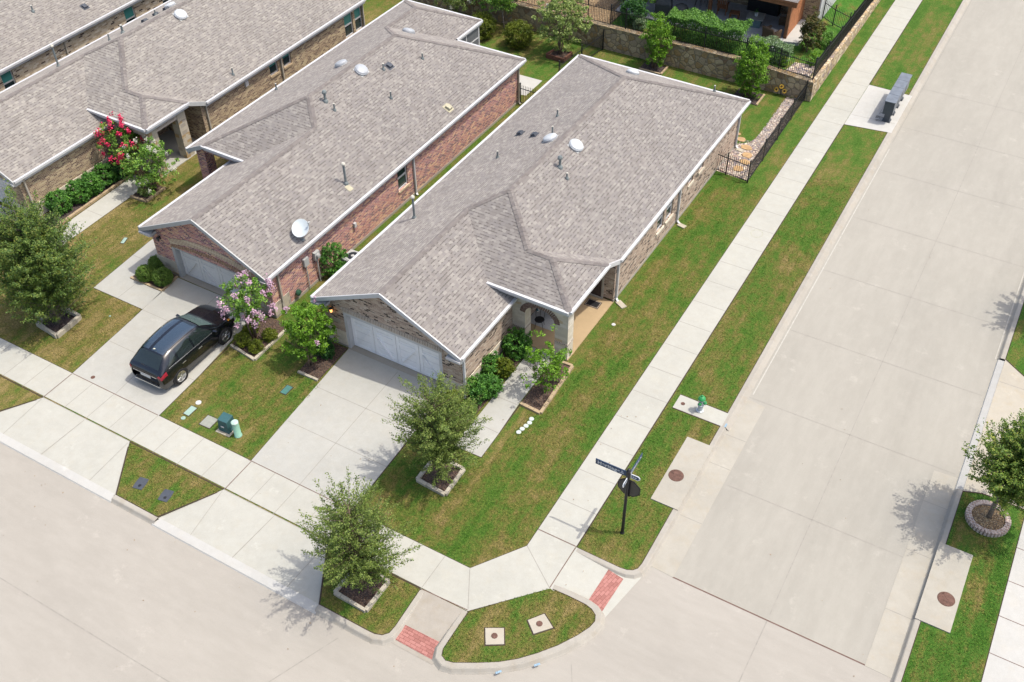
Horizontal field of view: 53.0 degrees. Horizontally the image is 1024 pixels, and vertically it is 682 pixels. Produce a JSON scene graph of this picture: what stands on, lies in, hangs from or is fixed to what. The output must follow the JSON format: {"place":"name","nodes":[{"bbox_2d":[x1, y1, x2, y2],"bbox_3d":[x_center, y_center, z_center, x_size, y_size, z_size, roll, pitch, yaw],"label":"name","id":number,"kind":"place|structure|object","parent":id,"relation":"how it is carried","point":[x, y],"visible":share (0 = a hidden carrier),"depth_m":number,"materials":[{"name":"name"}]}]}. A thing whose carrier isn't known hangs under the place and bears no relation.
{"place":"outdoors","nodes":[
{"label":"outdoors","id":0,"kind":"place"},
{"bbox_2d":[0,0,168,91],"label":"cream brick house","id":1,"kind":"structure","parent":0,"point":[31,31],"depth_m":58.31,"materials":[{"name":"brick"}]},
{"bbox_2d":[1,70,15,88],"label":"window","id":2,"kind":"structure","parent":1,"relation":"in","point":[7,78],"depth_m":56.48,"materials":[{"name":"teal glass"}]},
{"bbox_2d":[54,174,147,248],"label":"path","id":3,"kind":"structure","parent":0,"point":[107,203],"depth_m":50.53,"materials":[{"name":"concrete"}]},
{"bbox_2d":[94,239,160,308],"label":"path","id":4,"kind":"structure","parent":0,"point":[119,283],"depth_m":46.15,"materials":[{"name":"concrete"}]},
{"bbox_2d":[0,397,325,604],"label":"driveway apron","id":5,"kind":"object","parent":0,"point":[257,538],"visible":0.9,"depth_m":36.96,"materials":[{"name":"concrete"}]},
{"bbox_2d":[73,278,258,414],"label":"driveway","id":6,"kind":"structure","parent":0,"point":[107,365],"depth_m":42.93,"materials":[{"name":"concrete"}]},
{"bbox_2d":[129,304,234,388],"bbox_3d":[-13.486,-0.041,42.236,2.210,1.796,4.555,21,47,21],"label":"parked car","id":7,"kind":"object","parent":6,"relation":"on","point":[171,352],"visible":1,"depth_m":41.37,"materials":[{"name":"black paint"}]},
{"bbox_2d":[251,349,444,509],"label":"driveway","id":8,"kind":"structure","parent":0,"point":[339,430],"depth_m":39.66,"materials":[{"name":"concrete"}]},
{"bbox_2d":[0,0,921,610],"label":"sidewalk","id":9,"kind":"structure","parent":0,"point":[538,560],"depth_m":39.89,"materials":[{"name":"concrete"}]},
{"bbox_2d":[457,347,551,456],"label":"path","id":10,"kind":"structure","parent":0,"point":[504,404],"depth_m":40.48,"materials":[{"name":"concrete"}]},
{"bbox_2d":[0,0,1011,681],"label":"lawn","id":11,"kind":"structure","parent":0,"point":[850,154],"depth_m":42.71,"materials":[{"name":"green plant"}]},
{"bbox_2d":[36,307,81,338],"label":"planting bed","id":12,"kind":"object","parent":11,"relation":"on","point":[54,330],"visible":0.76,"depth_m":44.12,"materials":[{"name":"stone"}]},
{"bbox_2d":[0,179,105,324],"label":"shade tree","id":13,"kind":"object","parent":12,"relation":"in","point":[36,269],"visible":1,"depth_m":41.61,"materials":[{"name":"green plant"}]},
{"bbox_2d":[39,175,127,227],"bbox_3d":[-21.132,-7.154,51.050,1.296,0.154,5.100,21,48,22],"label":"planting bed","id":14,"kind":"object","parent":11,"relation":"on","point":[78,208],"visible":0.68,"depth_m":50.59,"materials":[{"name":"stone"}]},
{"bbox_2d":[44,188,73,214],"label":"hedge shrub","id":15,"kind":"object","parent":14,"relation":"on","point":[62,197],"visible":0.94,"depth_m":49.66,"materials":[{"name":"green plant"}]},
{"bbox_2d":[65,178,92,204],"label":"hedge shrub","id":16,"kind":"object","parent":14,"relation":"on","point":[75,185],"visible":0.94,"depth_m":50.27,"materials":[{"name":"green plant"}]},
{"bbox_2d":[78,171,104,197],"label":"hedge shrub","id":17,"kind":"object","parent":14,"relation":"on","point":[88,177],"visible":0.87,"depth_m":50.74,"materials":[{"name":"green plant"}]},
{"bbox_2d":[92,162,117,185],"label":"hedge shrub","id":18,"kind":"object","parent":14,"relation":"on","point":[100,167],"visible":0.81,"depth_m":51.33,"materials":[{"name":"green plant"}]},
{"bbox_2d":[93,111,144,174],"bbox_3d":[-19.511,-9.790,51.366,2.428,3.536,2.540,-19,46,-18],"label":"crape myrtle","id":19,"kind":"object","parent":11,"relation":"on","point":[125,133],"visible":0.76,"depth_m":50.78,"materials":[{"name":"red plant"}]},
{"bbox_2d":[130,183,165,202],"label":"planting bed","id":20,"kind":"object","parent":11,"relation":"on","point":[141,198],"visible":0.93,"depth_m":51.04,"materials":[{"name":"stone"}]},
{"bbox_2d":[116,135,179,195],"bbox_3d":[-17.703,-8.552,50.372,2.860,3.065,2.606,-31,51,-28],"label":"crape myrtle","id":21,"kind":"object","parent":20,"relation":"on","point":[156,165],"visible":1,"depth_m":50.06,"materials":[{"name":"green plant"}]},
{"bbox_2d":[130,264,177,291],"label":"planting bed","id":22,"kind":"object","parent":11,"relation":"on","point":[151,284],"visible":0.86,"depth_m":46.09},
{"bbox_2d":[135,264,154,281],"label":"clipped shrub","id":23,"kind":"object","parent":22,"relation":"on","point":[148,272],"visible":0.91,"depth_m":45.96,"materials":[{"name":"green plant"}]},
{"bbox_2d":[151,266,173,286],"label":"clipped shrub","id":24,"kind":"object","parent":22,"relation":"on","point":[161,273],"visible":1,"depth_m":45.70,"materials":[{"name":"green plant"}]},
{"bbox_2d":[0,0,365,215],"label":"tan brick house","id":25,"kind":"structure","parent":11,"relation":"on","point":[188,72],"depth_m":53.02,"materials":[{"name":"grey"}]},
{"bbox_2d":[216,412,233,436],"bbox_3d":[-11.012,3.168,39.552,0.660,0.698,0.640,19,47,20],"label":"utility cabinet","id":26,"kind":"object","parent":11,"relation":"on","point":[224,420],"visible":0.79,"depth_m":39.41,"materials":[{"name":"metal"}]},
{"bbox_2d":[230,313,285,360],"bbox_3d":[-10.724,-0.182,43.529,1.663,0.154,2.514,21,48,22],"label":"planting bed","id":27,"kind":"object","parent":11,"relation":"on","point":[271,322],"visible":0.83,"depth_m":43.46,"materials":[{"name":"soil"}]},
{"bbox_2d":[233,332,250,347],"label":"shrub","id":28,"kind":"object","parent":27,"relation":"on","point":[242,343],"visible":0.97,"depth_m":42.88,"materials":[{"name":"green plant"}]},
{"bbox_2d":[216,270,277,338],"bbox_3d":[-10.847,-1.300,42.390,2.476,3.356,2.461,8,44,9],"label":"crape myrtle","id":29,"kind":"object","parent":27,"relation":"on","point":[241,300],"visible":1,"depth_m":41.81,"materials":[{"name":"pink plant"}]},
{"bbox_2d":[247,338,265,353],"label":"shrub","id":30,"kind":"object","parent":27,"relation":"on","point":[253,347],"visible":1,"depth_m":42.66,"materials":[{"name":"green plant"}]},
{"bbox_2d":[261,327,278,342],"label":"shrub","id":31,"kind":"object","parent":27,"relation":"on","point":[270,336],"visible":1,"depth_m":43.13,"materials":[{"name":"green plant"}]},
{"bbox_2d":[297,342,346,380],"bbox_3d":[-7.858,0.795,42.471,1.170,0.133,2.156,21,48,22],"label":"planting bed","id":32,"kind":"object","parent":11,"relation":"on","point":[318,369],"visible":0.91,"depth_m":42.19,"materials":[{"name":"soil"}]},
{"bbox_2d":[279,295,338,365],"bbox_3d":[-8.171,-0.298,41.515,2.306,3.062,2.266,4,44,5],"label":"bright green tree","id":33,"kind":"object","parent":32,"relation":"in","point":[310,313],"visible":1,"depth_m":40.98,"materials":[{"name":"green plant"}]},
{"bbox_2d":[315,336,335,359],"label":"leafy shrub","id":34,"kind":"object","parent":32,"relation":"on","point":[329,350],"visible":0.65,"depth_m":42.28,"materials":[{"name":"green plant"}]},
{"bbox_2d":[138,0,526,317],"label":"red brick house","id":35,"kind":"structure","parent":11,"relation":"on","point":[356,139],"depth_m":48.38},
{"bbox_2d":[180,251,253,300],"bbox_3d":[-12.876,-2.867,45.216,4.406,1.640,0.130,22,48,22],"label":"garage door","id":36,"kind":"structure","parent":35,"relation":"in","point":[209,273],"depth_m":45.54,"materials":[{"name":"metal"}]},
{"bbox_2d":[292,219,309,240],"bbox_3d":[-9.020,-4.708,43.895,0.750,0.921,0.751,21,48,22],"label":"satellite dish","id":37,"kind":"object","parent":35,"relation":"on","point":[300,227],"visible":1,"depth_m":43.87,"materials":[{"name":"metal"}]},
{"bbox_2d":[397,166,409,193],"bbox_3d":[-5.281,-7.879,49.410,0.184,1.350,0.900,22,48,22],"label":"window","id":38,"kind":"structure","parent":35,"relation":"in","point":[402,177],"depth_m":49.59,"materials":[{"name":"teal glass"}]},
{"bbox_2d":[319,242,347,276],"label":"leafy shrub","id":39,"kind":"object","parent":11,"relation":"on","point":[337,266],"visible":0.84,"depth_m":45.79,"materials":[{"name":"green plant"}]},
{"bbox_2d":[333,573,389,612],"bbox_3d":[-5.038,8.276,34.483,1.450,0.186,1.460,21,48,22],"label":"planting bed","id":40,"kind":"object","parent":11,"relation":"on","point":[365,600],"visible":0.65,"depth_m":34.27,"materials":[{"name":"soil"}]},
{"bbox_2d":[295,467,424,594],"bbox_3d":[-4.888,6.421,32.929,3.505,5.015,3.804,-23,48,-22],"label":"young tree","id":41,"kind":"object","parent":40,"relation":"in","point":[359,563],"visible":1,"depth_m":32.33,"materials":[{"name":"green plant"}]},
{"bbox_2d":[416,460,464,496],"bbox_3d":[-2.642,4.964,37.952,1.413,0.183,1.515,21,48,22],"label":"planting bed","id":42,"kind":"object","parent":11,"relation":"on","point":[443,488],"visible":0.69,"depth_m":37.79,"materials":[{"name":"soil"}]},
{"bbox_2d":[380,370,493,487],"bbox_3d":[-2.734,2.986,36.309,4.152,5.318,3.318,21,48,22],"label":"young tree","id":43,"kind":"object","parent":42,"relation":"in","point":[437,434],"visible":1,"depth_m":35.70,"materials":[{"name":"green plant"}]},
{"bbox_2d":[433,0,475,12],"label":"yard tree","id":44,"kind":"object","parent":11,"relation":"on","point":[456,2],"visible":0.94,"depth_m":63.29,"materials":[{"name":"green plant"}]},
{"bbox_2d":[472,9,497,40],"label":"round shrub","id":45,"kind":"object","parent":11,"relation":"on","point":[489,24],"visible":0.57,"depth_m":61.99,"materials":[{"name":"green plant"}]},
{"bbox_2d":[453,341,523,421],"bbox_3d":[-0.878,1.596,41.563,1.080,0.080,4.900,21,48,22],"label":"planting bed","id":46,"kind":"object","parent":11,"relation":"on","point":[515,363],"visible":0.15,"depth_m":41.62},
{"bbox_2d":[466,373,493,405],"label":"leafy shrub","id":47,"kind":"object","parent":46,"relation":"on","point":[476,377],"visible":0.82,"depth_m":40.28,"materials":[{"name":"green plant"}]},
{"bbox_2d":[476,372,504,399],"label":"leafy shrub","id":48,"kind":"object","parent":46,"relation":"on","point":[497,386],"visible":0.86,"depth_m":40.50,"materials":[{"name":"green plant"}]},
{"bbox_2d":[480,350,504,377],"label":"leafy shrub","id":49,"kind":"object","parent":46,"relation":"on","point":[488,368],"visible":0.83,"depth_m":41.24,"materials":[{"name":"green plant"}]},
{"bbox_2d":[490,357,515,379],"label":"leafy shrub","id":50,"kind":"object","parent":46,"relation":"on","point":[506,371],"visible":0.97,"depth_m":41.30,"materials":[{"name":"green plant"}]},
{"bbox_2d":[501,326,533,360],"bbox_3d":[0.222,0.036,42.250,1.451,1.355,1.395,21,48,22],"label":"leafy shrub","id":51,"kind":"object","parent":46,"relation":"on","point":[507,346],"visible":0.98,"depth_m":42.03,"materials":[{"name":"green plant"}]},
{"bbox_2d":[474,0,525,30],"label":"yard tree","id":52,"kind":"object","parent":11,"relation":"on","point":[496,3],"visible":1,"depth_m":61.90,"materials":[{"name":"green plant"}]},
{"bbox_2d":[0,0,1023,681],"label":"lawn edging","id":53,"kind":"object","parent":11,"relation":"on","point":[518,406],"visible":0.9,"depth_m":39.24,"materials":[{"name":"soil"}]},
{"bbox_2d":[502,19,534,48],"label":"round shrub","id":54,"kind":"object","parent":11,"relation":"on","point":[511,29],"visible":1,"depth_m":61.17,"materials":[{"name":"green plant"}]},
{"bbox_2d":[310,54,750,399],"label":"corner house","id":55,"kind":"structure","parent":11,"relation":"on","point":[566,192],"depth_m":43.57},
{"bbox_2d":[350,317,439,378],"bbox_3d":[-4.677,0.263,41.629,4.506,1.860,0.130,22,48,22],"label":"garage door","id":56,"kind":"structure","parent":55,"relation":"in","point":[408,354],"depth_m":41.74,"materials":[{"name":"metal"}]},
{"bbox_2d":[531,310,554,330],"bbox_3d":[1.582,-1.137,44.342,1.240,0.012,1.700,21,48,22],"label":"porch rug","id":57,"kind":"object","parent":55,"relation":"on","point":[548,322],"visible":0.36,"depth_m":44.06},
{"bbox_2d":[520,75,541,94],"bbox_3d":[0.169,-14.521,58.653,2.190,0.132,2.480,21,48,22],"label":"patio pad","id":58,"kind":"object","parent":11,"relation":"on","point":[529,83],"visible":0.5,"depth_m":58.77,"materials":[{"name":"concrete"}]},
{"bbox_2d":[520,361,573,414],"bbox_3d":[1.439,1.804,41.256,1.044,0.154,3.063,21,48,22],"label":"planting bed","id":59,"kind":"object","parent":11,"relation":"on","point":[534,399],"visible":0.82,"depth_m":40.87,"materials":[{"name":"soil"}]},
{"bbox_2d":[519,324,571,393],"bbox_3d":[1.305,0.940,40.302,2.077,2.737,2.423,-1,43,-1],"label":"open small tree","id":60,"kind":"object","parent":59,"relation":"in","point":[557,357],"visible":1,"depth_m":39.81,"materials":[{"name":"green plant"}]},
{"bbox_2d":[546,47,572,61],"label":"mulch bed","id":61,"kind":"object","parent":11,"relation":"on","point":[553,54],"visible":0.74,"depth_m":60.82,"materials":[{"name":"soil"}]},
{"bbox_2d":[531,0,592,54],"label":"yard tree","id":62,"kind":"object","parent":11,"relation":"on","point":[560,29],"visible":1,"depth_m":59.49,"materials":[{"name":"green plant"}]},
{"bbox_2d":[558,29,603,71],"bbox_3d":[4.057,-16.651,59.838,0.075,1.322,4.698,27,50,26],"label":"iron fence","id":63,"kind":"object","parent":11,"relation":"on","point":[564,62],"visible":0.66,"depth_m":60.37,"materials":[{"name":"black metal"}]},
{"bbox_2d":[415,0,814,101],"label":"stone wall","id":64,"kind":"structure","parent":11,"relation":"on","point":[692,58],"depth_m":59.93,"materials":[{"name":"stone"}]},
{"bbox_2d":[514,0,816,79],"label":"iron fence","id":65,"kind":"object","parent":64,"relation":"on","point":[641,17],"visible":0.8,"depth_m":58.35,"materials":[{"name":"black metal"}]},
{"bbox_2d":[596,453,642,534],"bbox_3d":[3.728,5.305,35.014,1.645,3.500,1.137,-9,44,-9],"label":"street sign","id":66,"kind":"object","parent":11,"relation":"on","point":[627,486],"visible":1,"depth_m":34.25,"materials":[{"name":"black metal"}]},
{"bbox_2d":[638,61,668,74],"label":"planting bed","id":67,"kind":"object","parent":11,"relation":"on","point":[658,70],"visible":0.94,"depth_m":59.81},
{"bbox_2d":[639,11,675,67],"bbox_3d":[8.311,-17.155,58.738,1.889,3.556,2.014,32,52,30],"label":"yard bush","id":68,"kind":"object","parent":11,"relation":"on","point":[655,34],"visible":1,"depth_m":58.42,"materials":[{"name":"green plant"}]},
{"bbox_2d":[673,395,727,425],"bbox_3d":[7.395,2.758,40.280,2.050,0.132,0.780,21,48,22],"label":"hydrant pad","id":69,"kind":"object","parent":11,"relation":"on","point":[712,415],"visible":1,"depth_m":40.19,"materials":[{"name":"concrete"}]},
{"bbox_2d":[734,88,764,105],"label":"planting bed","id":70,"kind":"object","parent":11,"relation":"on","point":[754,101],"visible":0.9,"depth_m":57.37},
{"bbox_2d":[732,34,772,98],"bbox_3d":[13.107,-14.977,56.331,2.268,3.601,2.203,21,48,22],"label":"yard bush","id":71,"kind":"object","parent":70,"relation":"on","point":[744,75],"visible":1,"depth_m":55.92,"materials":[{"name":"green plant"}]},
{"bbox_2d":[716,97,800,179],"bbox_3d":[13.239,-10.934,54.623,1.730,0.062,8.850,21,48,22],"label":"gravel strip","id":72,"kind":"object","parent":11,"relation":"on","point":[755,144],"visible":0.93,"depth_m":53.60,"materials":[{"name":"gravel"}]},
{"bbox_2d":[719,98,800,178],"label":"river stones","id":73,"kind":"object","parent":72,"relation":"on","point":[766,133],"visible":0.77,"depth_m":54.39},
{"bbox_2d":[716,80,808,182],"bbox_3d":[13.168,-11.403,54.158,2.021,1.322,9.095,21,48,22],"label":"iron fence","id":74,"kind":"object","parent":72,"relation":"on","point":[793,108],"visible":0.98,"depth_m":52.85,"materials":[{"name":"black metal"}]},
{"bbox_2d":[810,0,880,100],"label":"stone wall","id":75,"kind":"structure","parent":11,"relation":"on","point":[822,74],"depth_m":59.83,"materials":[{"name":"stone"}]},
{"bbox_2d":[813,0,873,78],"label":"iron fence","id":76,"kind":"object","parent":75,"relation":"on","point":[850,24],"visible":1,"depth_m":59.35,"materials":[{"name":"black metal"}]},
{"bbox_2d":[845,85,911,132],"bbox_3d":[20.128,-12.653,56.391,2.440,0.135,4.790,21,48,22],"label":"mailbox pad","id":77,"kind":"object","parent":11,"relation":"on","point":[868,108],"visible":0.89,"depth_m":56.27,"materials":[{"name":"concrete"}]},
{"bbox_2d":[882,94,899,122],"bbox_3d":[20.222,-12.400,55.050,0.600,1.345,0.850,21,48,22],"label":"cluster mailbox","id":78,"kind":"object","parent":77,"relation":"on","point":[891,101],"visible":1,"depth_m":54.68,"materials":[{"name":"metal"}]},
{"bbox_2d":[0,0,1023,681],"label":"road","id":79,"kind":"structure","parent":0,"point":[872,390],"depth_m":36.80,"materials":[{"name":"concrete"}]},
{"bbox_2d":[391,589,466,664],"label":"ramp","id":80,"kind":"structure","parent":79,"relation":"on","point":[431,620],"depth_m":33.51,"materials":[{"name":"concrete"}]},
{"bbox_2d":[0,359,1004,613],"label":"driveway lip","id":81,"kind":"object","parent":79,"relation":"on","point":[284,591],"visible":1,"depth_m":37.60,"materials":[{"name":"concrete"}]},
{"bbox_2d":[111,0,1023,681],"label":"kerb","id":82,"kind":"structure","parent":79,"relation":"on","point":[567,646],"depth_m":36.10,"materials":[{"name":"concrete"}]},
{"bbox_2d":[651,437,712,510],"bbox_3d":[6.314,4.898,37.999,1.072,0.188,3.390,21,48,22],"label":"storm drain","id":83,"kind":"object","parent":79,"relation":"on","point":[680,476],"visible":1,"depth_m":37.89,"materials":[{"name":"concrete"}]},
{"bbox_2d":[651,0,1023,677],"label":"gutter","id":84,"kind":"object","parent":79,"relation":"on","point":[895,618],"visible":1,"depth_m":36.18,"materials":[{"name":"concrete"}]},
{"bbox_2d":[442,589,594,661],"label":"corner lawn","id":85,"kind":"structure","parent":0,"point":[529,639],"depth_m":33.40,"materials":[{"name":"green plant"}]},
{"bbox_2d":[484,627,504,645],"bbox_3d":[-0.559,9.531,33.150,0.688,0.105,0.680,-1,43,-1],"label":"valve pad","id":86,"kind":"object","parent":85,"relation":"on","point":[494,636],"visible":1,"depth_m":33.11,"materials":[{"name":"beige concrete"}]},
{"bbox_2d":[526,613,554,634],"bbox_3d":[0.920,9.212,33.467,0.761,0.105,0.650,-15,45,-14],"label":"valve pad","id":87,"kind":"object","parent":85,"relation":"on","point":[540,623],"visible":1,"depth_m":33.41,"materials":[{"name":"beige concrete"}]},
{"bbox_2d":[550,547,640,616],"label":"ramp","id":88,"kind":"structure","parent":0,"point":[604,590],"depth_m":34.65,"materials":[{"name":"concrete"}]},
{"bbox_2d":[613,0,863,76],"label":"raised yard","id":89,"kind":"structure","parent":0,"point":[848,6],"depth_m":60.84,"materials":[{"name":"green plant"}]},
{"bbox_2d":[518,0,621,23],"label":"dry grass","id":90,"kind":"structure","parent":89,"relation":"on","point":[605,3],"depth_m":62.71,"materials":[{"name":"plant"}]},
{"bbox_2d":[620,0,648,24],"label":"yard shrub","id":91,"kind":"object","parent":89,"relation":"on","point":[639,7],"visible":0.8,"depth_m":60.20,"materials":[{"name":"green plant"}]},
{"bbox_2d":[615,0,784,47],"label":"patio pad","id":92,"kind":"object","parent":89,"relation":"on","point":[768,20],"visible":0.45,"depth_m":61.75,"materials":[{"name":"concrete"}]},
{"bbox_2d":[654,0,672,18],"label":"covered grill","id":93,"kind":"object","parent":92,"relation":"on","point":[665,6],"visible":0.6,"depth_m":60.87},
{"bbox_2d":[746,11,765,27],"bbox_3d":[14.316,-18.860,60.428,1.000,0.580,1.000,15,46,16],"label":"fire table","id":94,"kind":"object","parent":92,"relation":"on","point":[758,20],"visible":0.88,"depth_m":60.17,"materials":[{"name":"grey stone"}]},
{"bbox_2d":[747,0,780,16],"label":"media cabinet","id":95,"kind":"object","parent":92,"relation":"on","point":[769,8],"visible":0.88,"depth_m":61.43,"materials":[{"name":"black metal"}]},
{"bbox_2d":[762,25,781,39],"bbox_3d":[14.923,-17.781,59.078,0.846,0.736,0.840,-30,51,-28],"label":"patio armchair","id":96,"kind":"object","parent":92,"relation":"on","point":[769,30],"visible":0.81,"depth_m":58.90,"materials":[{"name":"brown wicker"}]},
{"bbox_2d":[666,6,753,53],"bbox_3d":[11.183,-17.891,58.826,4.811,1.691,1.761,21,48,22],"label":"hedge","id":97,"kind":"object","parent":89,"relation":"on","point":[694,15],"visible":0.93,"depth_m":58.41,"materials":[{"name":"green plant"}]},
{"bbox_2d":[746,34,794,66],"bbox_3d":[14.431,-16.364,57.542,2.597,1.237,1.095,21,48,22],"label":"hedge","id":98,"kind":"object","parent":89,"relation":"on","point":[776,45],"visible":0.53,"depth_m":57.14,"materials":[{"name":"green plant"}]},
{"bbox_2d":[708,0,835,38],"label":"neighbouring house","id":99,"kind":"structure","parent":89,"relation":"on","point":[797,10],"depth_m":60.28,"materials":[{"name":"brown brick"}]},
{"bbox_2d":[782,19,805,45],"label":"patio","id":100,"kind":"structure","parent":89,"relation":"on","point":[793,36],"depth_m":59.59,"materials":[{"name":"concrete"}]},
{"bbox_2d":[786,62,814,76],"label":"corner gravel","id":101,"kind":"structure","parent":89,"relation":"on","point":[801,67],"depth_m":57.05,"materials":[{"name":"gravel"}]},
{"bbox_2d":[797,5,826,51],"bbox_3d":[16.858,-17.481,57.908,1.607,2.800,1.661,-11,44,-10],"label":"magnolia tree","id":102,"kind":"object","parent":89,"relation":"on","point":[808,31],"visible":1,"depth_m":57.67,"materials":[{"name":"green plant"}]},
{"bbox_2d":[816,30,834,48],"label":"yard shrub","id":103,"kind":"object","parent":89,"relation":"on","point":[826,35],"visible":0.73,"depth_m":58.95,"materials":[{"name":"green plant"}]},
{"bbox_2d":[902,305,1023,681],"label":"verge lawn","id":104,"kind":"structure","parent":0,"point":[968,539],"depth_m":33.86,"materials":[{"name":"green plant"}]},
{"bbox_2d":[914,542,972,633],"bbox_3d":[14.448,8.226,34.364,1.132,0.188,3.420,21,48,22],"label":"concrete pad","id":105,"kind":"object","parent":104,"relation":"on","point":[942,592],"visible":1,"depth_m":34.25,"materials":[{"name":"concrete"}]},
{"bbox_2d":[965,500,1010,536],"bbox_3d":[16.792,6.258,36.253,1.510,0.195,1.513,21,48,22],"label":"planting bed","id":106,"kind":"object","parent":104,"relation":"on","point":[997,524],"visible":0.91,"depth_m":36.11,"materials":[{"name":"stone"}]},
{"bbox_2d":[961,408,1023,518],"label":"street tree","id":107,"kind":"object","parent":104,"relation":"on","point":[1004,467],"visible":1,"depth_m":33.84,"materials":[{"name":"green plant"}]},
{"bbox_2d":[963,360,1023,506],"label":"driveway","id":108,"kind":"structure","parent":0,"point":[1008,398],"depth_m":40.23,"materials":[{"name":"beige concrete"}]},
{"bbox_2d":[982,522,1023,681],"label":"sidewalk","id":109,"kind":"structure","parent":0,"point":[1005,661],"depth_m":33.01,"materials":[{"name":"concrete"}]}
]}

